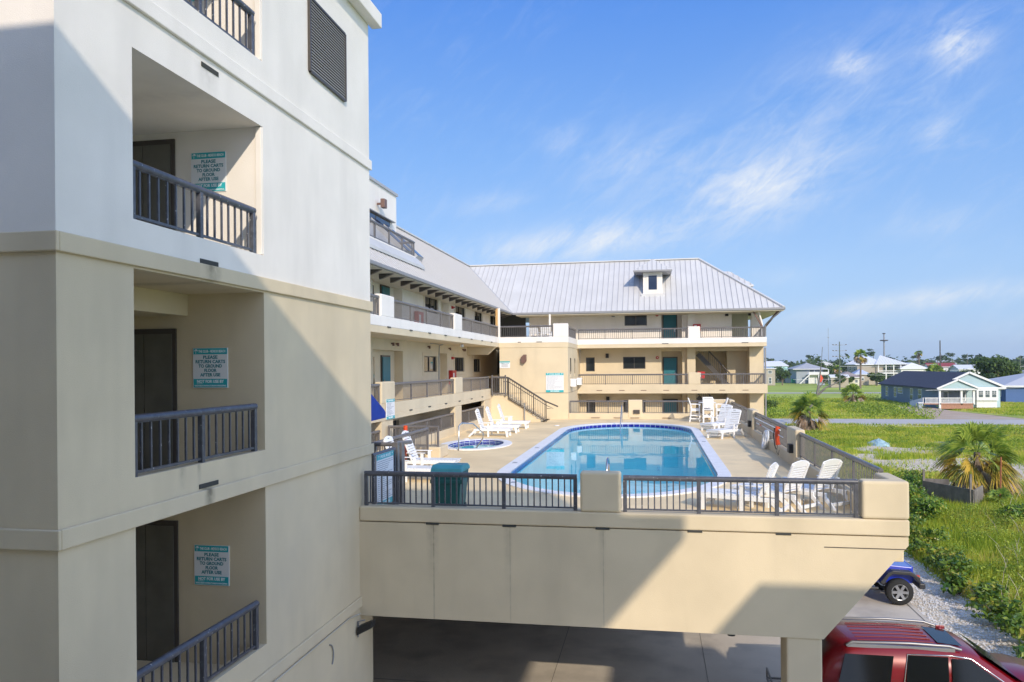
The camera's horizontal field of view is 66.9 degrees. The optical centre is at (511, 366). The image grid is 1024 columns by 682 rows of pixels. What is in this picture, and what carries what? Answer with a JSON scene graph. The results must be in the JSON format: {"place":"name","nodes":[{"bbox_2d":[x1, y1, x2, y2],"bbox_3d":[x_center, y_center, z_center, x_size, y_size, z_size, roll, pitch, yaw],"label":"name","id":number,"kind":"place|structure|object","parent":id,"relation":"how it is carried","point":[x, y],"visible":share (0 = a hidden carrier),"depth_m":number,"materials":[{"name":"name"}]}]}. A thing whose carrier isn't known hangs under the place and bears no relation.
{"place":"outdoors","nodes":[
{"label":"outdoors","id":0,"kind":"place"},
{"bbox_2d":[0,0,381,681],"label":"apartment tower","id":1,"kind":"structure","parent":0,"point":[136,466],"depth_m":10.87,"materials":[{"name":"beige paint"}]},
{"bbox_2d":[191,151,225,192],"bbox_3d":[-4.558,-2.924,11.639,0.570,0.600,0.018,0,0,10],"label":"wall sign","id":2,"kind":"object","parent":1,"relation":"attached to","point":[208,170],"visible":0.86,"depth_m":11.63,"materials":[{"name":"white"}]},
{"bbox_2d":[193,348,227,387],"bbox_3d":[-4.529,0.016,11.638,0.570,0.600,0.018,0,0,10],"label":"wall sign","id":3,"kind":"object","parent":1,"relation":"attached to","point":[210,367],"visible":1,"depth_m":11.63,"materials":[{"name":"white"}]},
{"bbox_2d":[194,545,229,585],"bbox_3d":[-4.510,2.981,11.639,0.570,0.600,0.018,0,0,10],"label":"wall sign","id":4,"kind":"object","parent":1,"relation":"attached to","point":[211,564],"visible":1,"depth_m":11.63,"materials":[{"name":"white"}]},
{"bbox_2d":[357,619,374,636],"bbox_3d":[-2.824,5.052,14.955,0.332,0.342,0.200,0,0,10],"label":"flood light","id":5,"kind":"object","parent":1,"relation":"attached to","point":[365,626],"visible":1,"depth_m":14.87,"materials":[{"name":"grey"}]},
{"bbox_2d":[371,394,385,420],"bbox_3d":[-4.073,0.779,16.680,2.400,0.746,1.240,0,0,10],"label":"awning","id":6,"kind":"object","parent":1,"relation":"attached to","point":[378,411],"visible":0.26,"depth_m":16.50,"materials":[{"name":"fabric"}]},
{"bbox_2d":[399,419,859,515],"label":"pool deck","id":7,"kind":"structure","parent":0,"point":[740,455],"depth_m":24.25,"materials":[{"name":"concrete"}]},
{"bbox_2d":[371,442,404,470],"bbox_3d":[-3.280,2.402,18.591,1.460,1.188,0.100,0,0,10],"label":"railing","id":8,"kind":"object","parent":7,"relation":"on","point":[384,444],"visible":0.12,"depth_m":18.52,"materials":[{"name":"paint"}]},
{"bbox_2d":[371,440,411,504],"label":"pool gate","id":9,"kind":"structure","parent":7,"relation":"on","point":[397,447],"depth_m":17.20,"materials":[{"name":"paint"}]},
{"bbox_2d":[376,450,393,501],"bbox_3d":[-2.688,2.372,16.430,0.030,1.100,1.040,0,0,10],"label":"rules sign","id":10,"kind":"object","parent":9,"relation":"attached to","point":[384,461],"visible":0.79,"depth_m":16.42,"materials":[{"name":"white"}]},
{"bbox_2d":[374,427,428,460],"bbox_3d":[-3.268,2.402,22.147,0.100,0.888,6.010,0,0,10],"label":"railing","id":11,"kind":"object","parent":7,"relation":"on","point":[425,439],"visible":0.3,"depth_m":23.99,"materials":[{"name":"paint"}]},
{"bbox_2d":[383,436,431,481],"bbox_3d":[-2.730,2.476,21.031,1.917,1.192,0.820,0,0,11],"label":"lounge chair","id":12,"kind":"object","parent":7,"relation":"on","point":[419,468],"visible":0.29,"depth_m":20.86,"materials":[{"name":"grey"}]},
{"bbox_2d":[410,444,447,457],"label":"planter curb","id":13,"kind":"structure","parent":7,"relation":"on","point":[441,451],"depth_m":25.97,"materials":[{"name":"beige paint"}]},
{"bbox_2d":[388,425,438,446],"bbox_3d":[-3.323,2.343,26.121,1.780,0.728,0.100,0,0,10],"label":"railing","id":14,"kind":"object","parent":13,"relation":"on","point":[412,427],"visible":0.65,"depth_m":26.05,"materials":[{"name":"paint"}]},
{"bbox_2d":[401,430,460,465],"bbox_3d":[-2.506,2.474,22.821,1.917,1.192,0.820,0,0,10],"label":"lounge chair","id":15,"kind":"object","parent":7,"relation":"on","point":[423,460],"visible":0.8,"depth_m":22.61,"materials":[{"name":"grey"}]},
{"bbox_2d":[430,462,469,505],"bbox_3d":[-1.284,2.544,16.287,0.680,1.028,0.790,0,0,10],"label":"wheeled bin","id":16,"kind":"object","parent":7,"relation":"on","point":[450,467],"visible":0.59,"depth_m":15.96,"materials":[{"name":"teal plastic"}]},
{"bbox_2d":[442,439,511,449],"bbox_3d":[-1.405,3.316,30.499,2.760,0.590,4.300,0,0,10],"label":"hot tub","id":17,"kind":"object","parent":7,"relation":"in","point":[468,444],"visible":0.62,"depth_m":31.75,"materials":[{"name":"blue tile"}]},
{"bbox_2d":[468,409,512,436],"bbox_3d":[-0.938,2.452,34.225,1.917,1.211,0.820,0,0,10],"label":"lounge chair","id":18,"kind":"object","parent":7,"relation":"on","point":[507,430],"visible":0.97,"depth_m":34.00,"materials":[{"name":"grey"}]},
{"bbox_2d":[479,406,521,432],"bbox_3d":[-0.549,2.449,36.087,1.917,1.211,0.820,0,0,9],"label":"lounge chair","id":19,"kind":"object","parent":7,"relation":"on","point":[516,427],"visible":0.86,"depth_m":35.86,"materials":[{"name":"grey"}]},
{"bbox_2d":[496,404,529,428],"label":"lounge chair","id":20,"kind":"object","parent":7,"relation":"on","point":[511,421],"visible":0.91,"depth_m":38.26,"materials":[{"name":"grey"}]},
{"bbox_2d":[491,377,557,421],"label":"deck stair","id":21,"kind":"object","parent":7,"relation":"on","point":[512,404],"visible":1,"depth_m":43.02,"materials":[{"name":"beige paint"}]},
{"bbox_2d":[491,375,505,395],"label":"stair gate","id":22,"kind":"structure","parent":21,"relation":"attached to","point":[494,377],"depth_m":43.05,"materials":[{"name":"paint"}]},
{"bbox_2d":[497,423,730,497],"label":"swimming pool","id":23,"kind":"structure","parent":7,"relation":"in","point":[657,449],"depth_m":34.82,"materials":[{"name":"blue tile"}]},
{"bbox_2d":[569,399,726,440],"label":"parapet wall","id":24,"kind":"structure","parent":7,"relation":"on","point":[634,409],"depth_m":44.34,"materials":[{"name":"beige paint"}]},
{"bbox_2d":[570,401,627,412],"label":"railing","id":25,"kind":"object","parent":24,"relation":"on","point":[601,404],"visible":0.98,"depth_m":44.83,"materials":[{"name":"paint"}]},
{"bbox_2d":[643,401,702,412],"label":"railing","id":26,"kind":"object","parent":24,"relation":"on","point":[669,406],"visible":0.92,"depth_m":44.15,"materials":[{"name":"paint"}]},
{"bbox_2d":[688,398,699,421],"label":"bar chair","id":27,"kind":"object","parent":7,"relation":"on","point":[693,409],"visible":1,"depth_m":41.57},
{"bbox_2d":[702,399,713,422],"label":"bar chair","id":28,"kind":"object","parent":7,"relation":"on","point":[708,403],"visible":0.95,"depth_m":40.74,"materials":[{"name":"plastic"}]},
{"bbox_2d":[700,404,735,430],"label":"lounge chair","id":29,"kind":"object","parent":7,"relation":"on","point":[712,424],"visible":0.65,"depth_m":36.74,"materials":[{"name":"grey"}]},
{"bbox_2d":[706,409,744,438],"bbox_3d":[9.032,2.387,32.754,1.917,1.181,0.820,0,0,-42],"label":"lounge chair","id":30,"kind":"object","parent":7,"relation":"on","point":[730,429],"visible":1,"depth_m":32.92,"materials":[{"name":"grey"}]},
{"bbox_2d":[695,462,795,511],"bbox_3d":[4.899,2.494,16.320,1.917,1.035,0.820,0,0,32],"label":"lounge chair","id":31,"kind":"object","parent":7,"relation":"on","point":[772,471],"visible":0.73,"depth_m":16.20,"materials":[{"name":"grey"}]},
{"bbox_2d":[732,460,825,511],"bbox_3d":[5.713,2.487,16.805,0.820,1.035,1.917,0,0,-38],"label":"lounge chair","id":32,"kind":"object","parent":7,"relation":"on","point":[804,464],"visible":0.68,"depth_m":16.45,"materials":[{"name":"grey"}]},
{"bbox_2d":[771,459,849,510],"bbox_3d":[6.529,2.481,17.069,0.820,1.035,1.917,0,0,-32],"label":"lounge chair","id":33,"kind":"object","parent":7,"relation":"on","point":[830,463],"visible":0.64,"depth_m":16.65,"materials":[{"name":"grey"}]},
{"bbox_2d":[727,399,903,561],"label":"parapet wall","id":34,"kind":"structure","parent":7,"relation":"on","point":[790,454],"depth_m":23.03,"materials":[{"name":"beige paint"}]},
{"bbox_2d":[731,401,747,422],"bbox_3d":[11.211,2.252,38.036,0.100,0.758,8.050,0,0,10],"label":"railing","id":35,"kind":"object","parent":34,"relation":"on","point":[744,415],"visible":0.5,"depth_m":37.16,"materials":[{"name":"paint"}]},
{"bbox_2d":[761,430,768,448],"bbox_3d":[9.220,2.657,28.200,0.248,0.812,0.793,0,0,10],"label":"life ring","id":36,"kind":"object","parent":34,"relation":"attached to","point":[765,441],"visible":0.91,"depth_m":27.95,"materials":[{"name":"grey"}]},
{"bbox_2d":[755,412,786,447],"bbox_3d":[9.419,2.266,28.192,0.100,0.758,8.360,0,0,10],"label":"railing","id":37,"kind":"object","parent":34,"relation":"on","point":[774,423],"visible":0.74,"depth_m":28.17,"materials":[{"name":"paint"}]},
{"bbox_2d":[773,426,779,454],"bbox_3d":[8.729,2.415,25.434,0.175,0.945,0.342,0,0,-18],"label":"rescue float","id":38,"kind":"object","parent":37,"relation":"hanging from","point":[777,437],"visible":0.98,"depth_m":25.40,"materials":[{"name":"orange plastic"}]},
{"bbox_2d":[799,432,883,490],"bbox_3d":[7.664,2.280,18.551,0.100,0.758,8.080,0,0,10],"label":"railing","id":39,"kind":"object","parent":34,"relation":"on","point":[830,451],"visible":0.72,"depth_m":18.17,"materials":[{"name":"paint"}]},
{"bbox_2d":[373,474,930,681],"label":"pavement","id":40,"kind":"structure","parent":0,"point":[427,650],"depth_m":19.95,"materials":[{"name":"concrete"}]},
{"bbox_2d":[369,175,525,451],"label":"condo wing","id":41,"kind":"structure","parent":40,"relation":"on","point":[413,363],"depth_m":34.95,"materials":[{"name":"paint"}]},
{"bbox_2d":[370,211,389,225],"bbox_3d":[-6.210,-5.851,34.130,0.070,2.000,4.950,0,0,10],"label":"penthouse window","id":42,"kind":"structure","parent":41,"relation":"in","point":[382,220],"depth_m":35.14,"materials":[{"name":"blue glass"}]},
{"bbox_2d":[386,399,394,419],"bbox_3d":[-4.162,1.443,26.547,0.030,0.680,0.860,0,0,10],"label":"rules sign","id":43,"kind":"object","parent":41,"relation":"attached to","point":[390,408],"visible":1,"depth_m":26.52,"materials":[{"name":"white"}]},
{"bbox_2d":[424,356,435,371],"bbox_3d":[-4.035,-0.133,37.504,0.070,0.770,2.250,0,0,10],"label":"window","id":44,"kind":"structure","parent":41,"relation":"in","point":[429,361],"depth_m":37.68,"materials":[{"name":"beige glass"}]},
{"bbox_2d":[425,297,436,312],"bbox_3d":[-4.009,-3.023,37.774,0.070,0.790,2.300,0,0,10],"label":"window","id":45,"kind":"structure","parent":41,"relation":"in","point":[430,303],"depth_m":37.93,"materials":[{"name":"black glass"}]},
{"bbox_2d":[455,357,462,371],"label":"window","id":46,"kind":"structure","parent":41,"relation":"in","point":[458,360],"depth_m":43.29,"materials":[{"name":"black glass"}]},
{"bbox_2d":[499,323,577,457],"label":"stair block","id":47,"kind":"structure","parent":40,"relation":"on","point":[556,352],"depth_m":45.29,"materials":[{"name":"beige paint"}]},
{"bbox_2d":[546,373,563,391],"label":"rules sign","id":48,"kind":"object","parent":47,"relation":"attached to","point":[554,382],"visible":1,"depth_m":45.05,"materials":[{"name":"white"}]},
{"bbox_2d":[470,258,785,469],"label":"condo wing","id":49,"kind":"structure","parent":40,"relation":"on","point":[608,311],"depth_m":51.42,"materials":[{"name":"paint"}]},
{"bbox_2d":[586,357,594,370],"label":"window","id":50,"kind":"structure","parent":49,"relation":"in","point":[590,361],"depth_m":52.26,"materials":[{"name":"black glass"}]},
{"bbox_2d":[586,400,594,412],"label":"window","id":51,"kind":"structure","parent":49,"relation":"in","point":[591,404],"depth_m":52.26,"materials":[{"name":"black glass"}]},
{"bbox_2d":[623,357,644,368],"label":"window","id":52,"kind":"structure","parent":49,"relation":"in","point":[628,362],"depth_m":51.73,"materials":[{"name":"black glass"}]},
{"bbox_2d":[625,315,646,325],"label":"window","id":53,"kind":"structure","parent":49,"relation":"in","point":[640,320],"depth_m":51.70,"materials":[{"name":"black glass"}]},
{"bbox_2d":[359,470,909,638],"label":"bridge wall","id":54,"kind":"structure","parent":40,"relation":"on","point":[599,558],"depth_m":14.22,"materials":[{"name":"paint"}]},
{"bbox_2d":[364,471,577,510],"bbox_3d":[-0.839,2.378,14.884,4.190,0.698,0.100,0,0,10],"label":"railing","id":55,"kind":"object","parent":54,"relation":"on","point":[468,475],"visible":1,"depth_m":14.85,"materials":[{"name":"paint"}]},
{"bbox_2d":[623,475,858,517],"bbox_3d":[4.070,2.339,13.991,4.090,0.698,0.100,0,0,10],"label":"railing","id":56,"kind":"object","parent":54,"relation":"on","point":[750,480],"visible":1,"depth_m":13.94,"materials":[{"name":"paint"}]},
{"bbox_2d":[781,637,821,681],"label":"support column","id":57,"kind":"structure","parent":40,"relation":"on","point":[801,659],"depth_m":13.69,"materials":[{"name":"paint"}]},
{"bbox_2d":[766,617,1023,681],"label":"parked suv","id":58,"kind":"object","parent":40,"relation":"on","point":[864,649],"visible":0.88,"depth_m":14.96,"materials":[{"name":"red"}]},
{"bbox_2d":[870,560,924,604],"bbox_3d":[10.729,6.365,24.738,4.050,1.840,1.900,0,0,10],"label":"parked offroader","id":59,"kind":"object","parent":40,"relation":"on","point":[894,580],"visible":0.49,"depth_m":23.65,"materials":[{"name":"blue"}]},
{"bbox_2d":[907,602,934,627],"bbox_3d":[10.461,7.391,14.370,0.120,0.250,92.000,0,0,10],"label":"pavement edge","id":60,"kind":"object","parent":40,"relation":"on","point":[920,614],"depth_m":22.79,"materials":[{"name":"concrete"}]},
{"bbox_2d":[368,0,1023,362],"label":"sky","id":61,"kind":"structure","parent":0,"point":[859,164],"materials":[{"name":"blue"}]},
{"bbox_2d":[764,376,880,397],"bbox_3d":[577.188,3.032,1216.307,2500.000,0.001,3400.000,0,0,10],"label":"ground","id":62,"kind":"structure","parent":0,"point":[779,389],"depth_m":231.61,"materials":[{"name":"plant"}]},
{"bbox_2d":[764,366,775,384],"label":"house","id":63,"kind":"structure","parent":62,"relation":"on","point":[770,375],"depth_m":285.51,"materials":[{"name":"beige"}]},
{"bbox_2d":[764,361,788,377],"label":"house","id":64,"kind":"structure","parent":62,"relation":"on","point":[773,364],"depth_m":403.19,"materials":[{"name":"white"}]},
{"bbox_2d":[775,370,791,384],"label":"tree","id":65,"kind":"object","parent":62,"relation":"on","point":[783,374],"visible":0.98,"depth_m":286.43,"materials":[{"name":"green plant"}]},
{"bbox_2d":[787,363,826,383],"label":"house","id":66,"kind":"structure","parent":62,"relation":"on","point":[801,371],"depth_m":310.26,"materials":[{"name":"grey"}]},
{"bbox_2d":[799,369,828,383],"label":"deck and stair","id":67,"kind":"structure","parent":62,"relation":"on","point":[812,375],"depth_m":306.24,"materials":[{"name":"white"}]},
{"bbox_2d":[828,375,849,387],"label":"house","id":68,"kind":"structure","parent":62,"relation":"on","point":[833,377],"depth_m":253.12,"materials":[{"name":"beige"}]},
{"bbox_2d":[832,342,846,389],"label":"utility pole","id":69,"kind":"object","parent":62,"relation":"on","point":[839,362],"visible":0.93,"depth_m":226.39,"materials":[{"name":"grey"}]},
{"bbox_2d":[793,364,1022,389],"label":"overhead wires","id":70,"kind":"object","parent":69,"relation":"hanging from","point":[893,375],"visible":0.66,"depth_m":222.76,"materials":[{"name":"black"}]},
{"bbox_2d":[840,371,863,385],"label":"house","id":71,"kind":"structure","parent":62,"relation":"on","point":[856,381],"depth_m":269.30,"materials":[{"name":"beige"}]},
{"bbox_2d":[853,349,867,388],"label":"fan palm","id":72,"kind":"object","parent":62,"relation":"on","point":[860,360],"visible":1,"depth_m":207.43,"materials":[{"name":"green plant"}]},
{"bbox_2d":[852,369,868,384],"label":"house","id":73,"kind":"structure","parent":62,"relation":"on","point":[865,380],"depth_m":277.87,"materials":[{"name":"beige"}]},
{"bbox_2d":[867,372,882,385],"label":"tree","id":74,"kind":"object","parent":62,"relation":"on","point":[877,377],"visible":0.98,"depth_m":266.90,"materials":[{"name":"green plant"}]},
{"bbox_2d":[844,355,907,384],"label":"house","id":75,"kind":"structure","parent":62,"relation":"on","point":[873,365],"depth_m":283.94,"materials":[{"name":"beige"}]},
{"bbox_2d":[764,353,1023,382],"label":"distant woods","id":76,"kind":"object","parent":62,"relation":"on","point":[958,361],"visible":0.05,"depth_m":431.12,"materials":[{"name":"plant"}]},
{"bbox_2d":[889,363,926,376],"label":"house","id":77,"kind":"structure","parent":62,"relation":"on","point":[909,367],"depth_m":279.19,"materials":[{"name":"white"}]},
{"bbox_2d":[923,363,943,371],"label":"fan palm","id":78,"kind":"object","parent":62,"relation":"on","point":[936,366],"visible":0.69,"depth_m":239.75,"materials":[{"name":"green plant"}]},
{"bbox_2d":[923,363,955,371],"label":"house","id":79,"kind":"structure","parent":62,"relation":"on","point":[945,366],"depth_m":379.76,"materials":[{"name":"red"}]},
{"bbox_2d":[948,365,982,373],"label":"house","id":80,"kind":"structure","parent":62,"relation":"on","point":[954,368],"depth_m":305.54,"materials":[{"name":"white"}]},
{"bbox_2d":[970,354,1023,376],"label":"tree","id":81,"kind":"object","parent":62,"relation":"on","point":[1001,366],"visible":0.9,"depth_m":171.63,"materials":[{"name":"green plant"}]},
{"bbox_2d":[764,392,1023,638],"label":"grass","id":82,"kind":"structure","parent":0,"point":[983,548],"depth_m":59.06,"materials":[{"name":"plant"}]},
{"bbox_2d":[766,397,1023,657],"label":"lot ground","id":83,"kind":"structure","parent":0,"point":[959,608],"depth_m":24.58,"materials":[{"name":"gravel"}]},
{"bbox_2d":[786,391,831,429],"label":"fan palm","id":84,"kind":"object","parent":83,"relation":"on","point":[801,403],"visible":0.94,"depth_m":85.39,"materials":[{"name":"green plant"}]},
{"bbox_2d":[806,366,846,415],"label":"bare tree","id":85,"kind":"object","parent":83,"relation":"on","point":[820,392],"visible":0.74,"depth_m":93.42,"materials":[{"name":"wood"}]},
{"bbox_2d":[839,383,867,401],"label":"fan palm","id":86,"kind":"object","parent":83,"relation":"on","point":[853,387],"visible":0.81,"depth_m":150.32,"materials":[{"name":"green plant"}]},
{"bbox_2d":[867,438,889,446],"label":"tarp mound","id":87,"kind":"object","parent":83,"relation":"on","point":[878,442],"visible":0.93,"depth_m":69.86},
{"bbox_2d":[896,469,921,490],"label":"leafy bush","id":88,"kind":"object","parent":83,"relation":"on","point":[915,479],"visible":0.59,"depth_m":43.16,"materials":[{"name":"green plant"}]},
{"bbox_2d":[909,513,927,526],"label":"broadleaf shrub","id":89,"kind":"object","parent":83,"relation":"on","point":[913,517],"visible":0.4,"depth_m":34.17,"materials":[{"name":"green plant"}]},
{"bbox_2d":[905,479,933,499],"bbox_3d":[20.120,6.506,39.387,2.081,1.445,2.798,0,0,42],"label":"leafy bush","id":90,"kind":"object","parent":83,"relation":"on","point":[913,492],"visible":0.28,"depth_m":39.11,"materials":[{"name":"green plant"}]},
{"bbox_2d":[906,538,934,555],"bbox_3d":[15.415,6.880,29.252,1.161,0.840,0.974,0,0,-28],"label":"broadleaf shrub","id":91,"kind":"object","parent":83,"relation":"on","point":[918,545],"visible":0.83,"depth_m":29.17,"materials":[{"name":"green plant"}]},
{"bbox_2d":[909,495,946,520],"bbox_3d":[19.044,6.631,36.059,2.020,1.288,1.949,0,0,41],"label":"leafy bush","id":92,"kind":"object","parent":83,"relation":"on","point":[927,507],"visible":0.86,"depth_m":35.54,"materials":[{"name":"green plant"}]},
{"bbox_2d":[909,523,951,541],"bbox_3d":[16.446,6.785,30.777,1.407,1.017,1.848,0,0,-33],"label":"broadleaf shrub","id":93,"kind":"object","parent":83,"relation":"on","point":[915,532],"visible":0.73,"depth_m":30.60,"materials":[{"name":"green plant"}]},
{"bbox_2d":[877,371,1006,408],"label":"house","id":94,"kind":"structure","parent":83,"relation":"on","point":[934,389],"depth_m":126.81,"materials":[{"name":"blue"}]},
{"bbox_2d":[922,545,965,567],"bbox_3d":[15.308,6.842,27.519,1.275,0.925,1.609,0,0,10],"label":"broadleaf shrub","id":95,"kind":"object","parent":83,"relation":"on","point":[933,557],"visible":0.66,"depth_m":27.37,"materials":[{"name":"green plant"}]},
{"bbox_2d":[922,469,982,505],"bbox_3d":[23.170,6.390,40.291,1.408,2.050,3.449,0,0,-13],"label":"plywood barrier","id":96,"kind":"object","parent":83,"relation":"on","point":[943,488],"visible":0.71,"depth_m":39.89,"materials":[{"name":"wood"}]},
{"bbox_2d":[929,553,978,577],"bbox_3d":[14.920,6.823,26.101,1.674,0.976,1.341,0,0,-41],"label":"broadleaf shrub","id":97,"kind":"object","parent":83,"relation":"on","point":[959,565],"visible":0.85,"depth_m":25.87,"materials":[{"name":"green plant"}]},
{"bbox_2d":[940,571,973,595],"bbox_3d":[14.074,6.931,24.541,0.905,0.772,1.259,0,0,39],"label":"broadleaf shrub","id":98,"kind":"object","parent":83,"relation":"on","point":[960,581],"visible":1,"depth_m":24.38,"materials":[{"name":"green plant"}]},
{"bbox_2d":[928,419,1023,497],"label":"fan palm","id":99,"kind":"object","parent":83,"relation":"on","point":[986,474],"visible":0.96,"depth_m":41.62,"materials":[{"name":"green plant"}]},
{"bbox_2d":[965,578,1010,607],"bbox_3d":[14.291,6.854,23.260,1.174,0.929,1.584,0,0,33],"label":"broadleaf shrub","id":100,"kind":"object","parent":83,"relation":"on","point":[991,590],"visible":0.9,"depth_m":23.02,"materials":[{"name":"green plant"}]},
{"bbox_2d":[964,595,1023,625],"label":"broadleaf shrub","id":101,"kind":"object","parent":83,"relation":"on","point":[1013,607],"visible":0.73,"depth_m":21.59,"materials":[{"name":"green plant"}]},
{"bbox_2d":[985,487,1013,504],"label":"leafy bush","id":102,"kind":"object","parent":83,"relation":"on","point":[1004,493],"visible":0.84,"depth_m":38.91,"materials":[{"name":"plant"}]},
{"bbox_2d":[988,488,1023,598],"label":"dry stalks","id":103,"kind":"object","parent":83,"relation":"on","point":[1012,550],"visible":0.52,"depth_m":26.99,"materials":[{"name":"beige"}]},
{"bbox_2d":[990,373,1023,401],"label":"house","id":104,"kind":"structure","parent":83,"relation":"on","point":[1010,393],"depth_m":144.02,"materials":[{"name":"blue"}]},
{"bbox_2d":[991,611,1023,638],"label":"broadleaf shrub","id":105,"kind":"object","parent":83,"relation":"on","point":[1012,625],"visible":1,"depth_m":20.00,"materials":[{"name":"green plant"}]},
{"bbox_2d":[996,503,1023,519],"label":"leafy bush","id":106,"kind":"object","parent":83,"relation":"on","point":[1013,509],"visible":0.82,"depth_m":34.48,"materials":[{"name":"green plant"}]},
{"bbox_2d":[1011,643,1023,658],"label":"broadleaf shrub","id":107,"kind":"object","parent":83,"relation":"on","point":[1019,653],"visible":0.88,"depth_m":18.74,"materials":[{"name":"green plant"}]},
{"bbox_2d":[773,419,1023,424],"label":"road","id":108,"kind":"structure","parent":0,"point":[927,421],"depth_m":98.72,"materials":[{"name":"asphalt"}]},
{"bbox_2d":[899,406,1023,419],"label":"driveway","id":109,"kind":"structure","parent":0,"point":[947,414],"depth_m":107.91,"materials":[{"name":"concrete"}]},
{"bbox_2d":[904,552,1023,657],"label":"shell gravel","id":110,"kind":"structure","parent":0,"point":[963,612],"depth_m":22.82,"materials":[{"name":"gravel"}]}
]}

